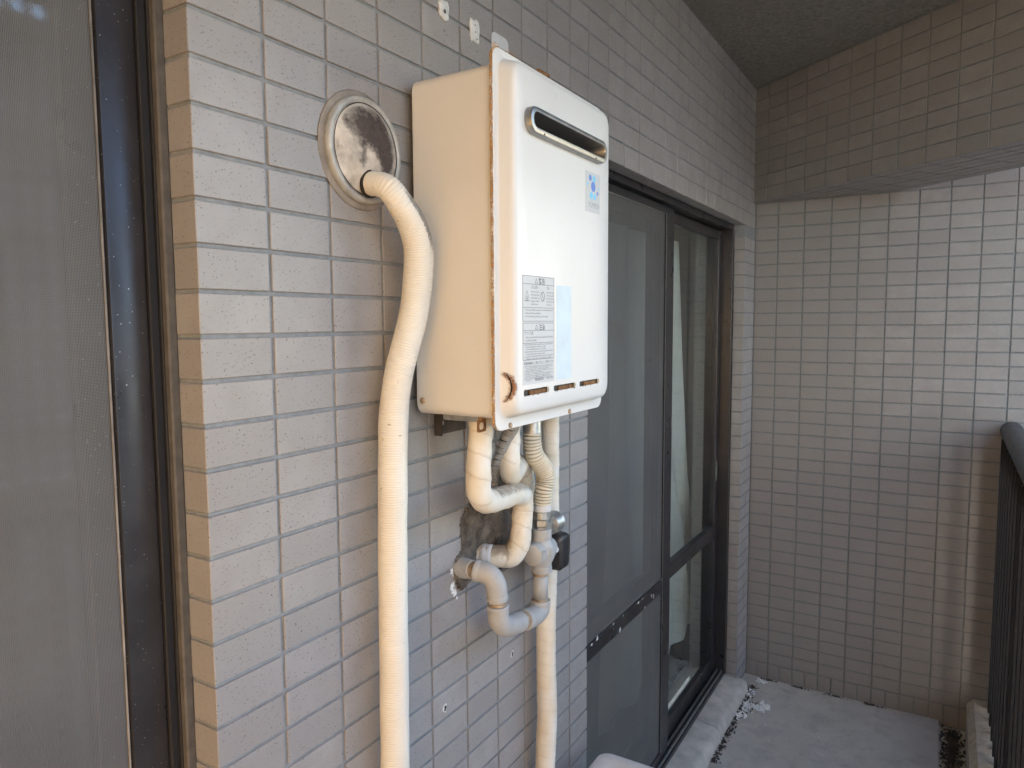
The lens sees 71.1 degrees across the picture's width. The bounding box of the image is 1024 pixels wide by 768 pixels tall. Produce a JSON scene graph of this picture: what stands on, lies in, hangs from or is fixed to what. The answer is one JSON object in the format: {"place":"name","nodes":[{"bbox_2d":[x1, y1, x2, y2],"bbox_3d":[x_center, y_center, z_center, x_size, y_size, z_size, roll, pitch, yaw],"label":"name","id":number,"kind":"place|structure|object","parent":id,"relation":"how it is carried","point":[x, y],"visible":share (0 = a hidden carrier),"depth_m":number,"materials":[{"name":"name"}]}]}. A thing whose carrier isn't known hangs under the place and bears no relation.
{"place":"outdoors","nodes":[
{"label":"outdoors","id":0,"kind":"place"},
{"bbox_2d":[0,0,695,767],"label":"room","id":1,"kind":"object","parent":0,"point":[678,676],"depth_m":3.03,"materials":[{"name":"grey"}]},
{"bbox_2d":[598,221,691,735],"bbox_3d":[0.575,0.292,2.772,0.049,1.690,1.088,3,6,31],"label":"curtain","id":2,"kind":"object","parent":1,"relation":"in","point":[680,579],"visible":0.28,"depth_m":2.86,"materials":[{"name":"grey fabric"}]},
{"bbox_2d":[668,677,689,708],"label":"ground","id":3,"kind":"structure","parent":0,"point":[678,692],"depth_m":17.22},
{"bbox_2d":[710,678,885,763],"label":"soil","id":4,"kind":"structure","parent":0,"point":[720,747],"depth_m":2.78,"materials":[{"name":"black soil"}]},
{"bbox_2d":[683,0,953,87],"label":"ceiling","id":5,"kind":"structure","parent":0,"point":[762,42],"depth_m":2.29,"materials":[{"name":"grey concrete"}]},
{"bbox_2d":[753,0,1023,203],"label":"ceiling beam","id":6,"kind":"structure","parent":5,"relation":"attached to","point":[934,96],"depth_m":2.31,"materials":[{"name":"tile"}]},
{"bbox_2d":[707,673,938,767],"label":"floor","id":7,"kind":"structure","parent":0,"point":[755,741],"depth_m":2.66,"materials":[{"name":"grey concrete"}]},
{"bbox_2d":[162,0,756,767],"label":"tiled wall","id":8,"kind":"structure","parent":7,"relation":"on","point":[288,264],"depth_m":0.98,"materials":[{"name":"tile"}]},
{"bbox_2d":[0,0,196,767],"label":"sliding window","id":9,"kind":"structure","parent":8,"relation":"attached to","point":[107,72],"depth_m":0.76,"materials":[{"name":"brown metal"}]},
{"bbox_2d":[317,89,400,210],"bbox_3d":[-0.196,-0.319,0.977,0.026,0.160,0.160,3,6,31],"label":"wall cap","id":10,"kind":"object","parent":8,"relation":"attached to","point":[357,139],"visible":0.91,"depth_m":0.95,"materials":[{"name":"metal"}]},
{"bbox_2d":[363,171,433,767],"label":"corrugated hose","id":11,"kind":"object","parent":10,"relation":"attached to","point":[391,192],"visible":1,"depth_m":0.99,"materials":[{"name":"beige plastic"}]},
{"bbox_2d":[438,0,448,21],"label":"putty plug","id":12,"kind":"object","parent":8,"relation":"attached to","point":[443,8],"visible":1,"depth_m":1.12,"materials":[{"name":"white plastic"}]},
{"bbox_2d":[450,568,457,598],"bbox_3d":[-0.098,0.338,1.211,0.001,0.069,0.030,3,6,31],"label":"putty smear","id":13,"kind":"object","parent":8,"relation":"attached to","point":[453,590],"visible":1,"depth_m":1.21},
{"bbox_2d":[469,17,479,44],"bbox_3d":[-0.062,-0.592,1.199,0.005,0.042,0.030,3,6,31],"label":"putty plug","id":14,"kind":"object","parent":8,"relation":"attached to","point":[474,30],"visible":1,"depth_m":1.20,"materials":[{"name":"white plastic"}]},
{"bbox_2d":[453,476,512,590],"bbox_3d":[-0.028,0.261,1.312,0.013,0.178,0.260,3,6,31],"label":"mortar patch","id":15,"kind":"object","parent":8,"relation":"attached to","point":[478,529],"visible":0.39,"depth_m":1.26,"materials":[{"name":"grey concrete"}]},
{"bbox_2d":[491,426,519,487],"bbox_3d":[-0.028,0.132,1.213,0.032,0.189,0.162,-2,5,-22],"label":"spiral conduit","id":16,"kind":"object","parent":8,"relation":"attached to","point":[507,436],"visible":0.55,"depth_m":1.17,"materials":[{"name":"grey plastic"}]},
{"bbox_2d":[412,32,608,435],"bbox_3d":[0.015,-0.264,1.164,0.198,0.686,0.372,3,6,31],"label":"water heater","id":17,"kind":"object","parent":8,"relation":"attached to","point":[510,170],"visible":1,"depth_m":1.03,"materials":[{"name":"beige metal"}]},
{"bbox_2d":[466,422,533,567],"bbox_3d":[-0.027,0.184,1.176,0.123,0.301,0.219,0,5,2],"label":"insulated pipe","id":18,"kind":"object","parent":17,"relation":"attached to","point":[483,496],"visible":0.9,"depth_m":1.14,"materials":[{"name":"beige plastic"}]},
{"bbox_2d":[452,421,569,636],"bbox_3d":[-0.003,0.235,1.285,0.121,0.412,0.256,3,6,31],"label":"gas pipe","id":19,"kind":"object","parent":17,"relation":"attached to","point":[547,552],"visible":1,"depth_m":1.28,"materials":[{"name":"grey paint"}]},
{"bbox_2d":[500,426,534,497],"bbox_3d":[0.011,0.162,1.282,0.070,0.276,0.228,-1,5,-2],"label":"insulated pipe","id":20,"kind":"object","parent":17,"relation":"attached to","point":[515,467],"visible":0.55,"depth_m":1.18,"materials":[{"name":"beige plastic"}]},
{"bbox_2d":[535,417,559,767],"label":"drain hose","id":21,"kind":"object","parent":17,"relation":"attached to","point":[546,731],"visible":0.56,"depth_m":1.42,"materials":[{"name":"beige plastic"}]},
{"bbox_2d":[585,169,734,767],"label":"sliding door","id":22,"kind":"structure","parent":8,"relation":"attached to","point":[663,730],"depth_m":2.23,"materials":[{"name":"grey glass"}]},
{"bbox_2d":[589,753,652,767],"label":"air conditioner","id":23,"kind":"object","parent":7,"relation":"on","point":[606,760],"visible":1,"depth_m":1.57,"materials":[{"name":"white plastic"}]},
{"bbox_2d":[665,674,747,767],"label":"door sill","id":24,"kind":"structure","parent":7,"relation":"on","point":[700,743],"depth_m":2.64,"materials":[{"name":"concrete"}]},
{"bbox_2d":[734,678,770,719],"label":"paint flakes","id":25,"kind":"object","parent":7,"relation":"on","point":[762,706],"visible":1,"depth_m":2.85,"materials":[{"name":"white paint"}]},
{"bbox_2d":[745,167,1023,730],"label":"tiled wall","id":26,"kind":"structure","parent":7,"relation":"on","point":[887,400],"depth_m":2.79,"materials":[{"name":"tile"}]},
{"bbox_2d":[938,725,965,767],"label":"gutter","id":27,"kind":"object","parent":7,"relation":"in","point":[962,749],"visible":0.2,"depth_m":2.62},
{"bbox_2d":[938,724,965,767],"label":"gutter gravel","id":28,"kind":"structure","parent":27,"relation":"on","point":[952,737],"depth_m":2.59,"materials":[{"name":"black gravel"}]},
{"bbox_2d":[965,699,993,767],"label":"kerb","id":29,"kind":"structure","parent":7,"relation":"on","point":[978,744],"depth_m":2.47,"materials":[{"name":"concrete"}]},
{"bbox_2d":[987,422,1023,767],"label":"railing","id":30,"kind":"object","parent":29,"relation":"on","point":[1005,709],"visible":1,"depth_m":2.02,"materials":[{"name":"brown metal"}]}
]}

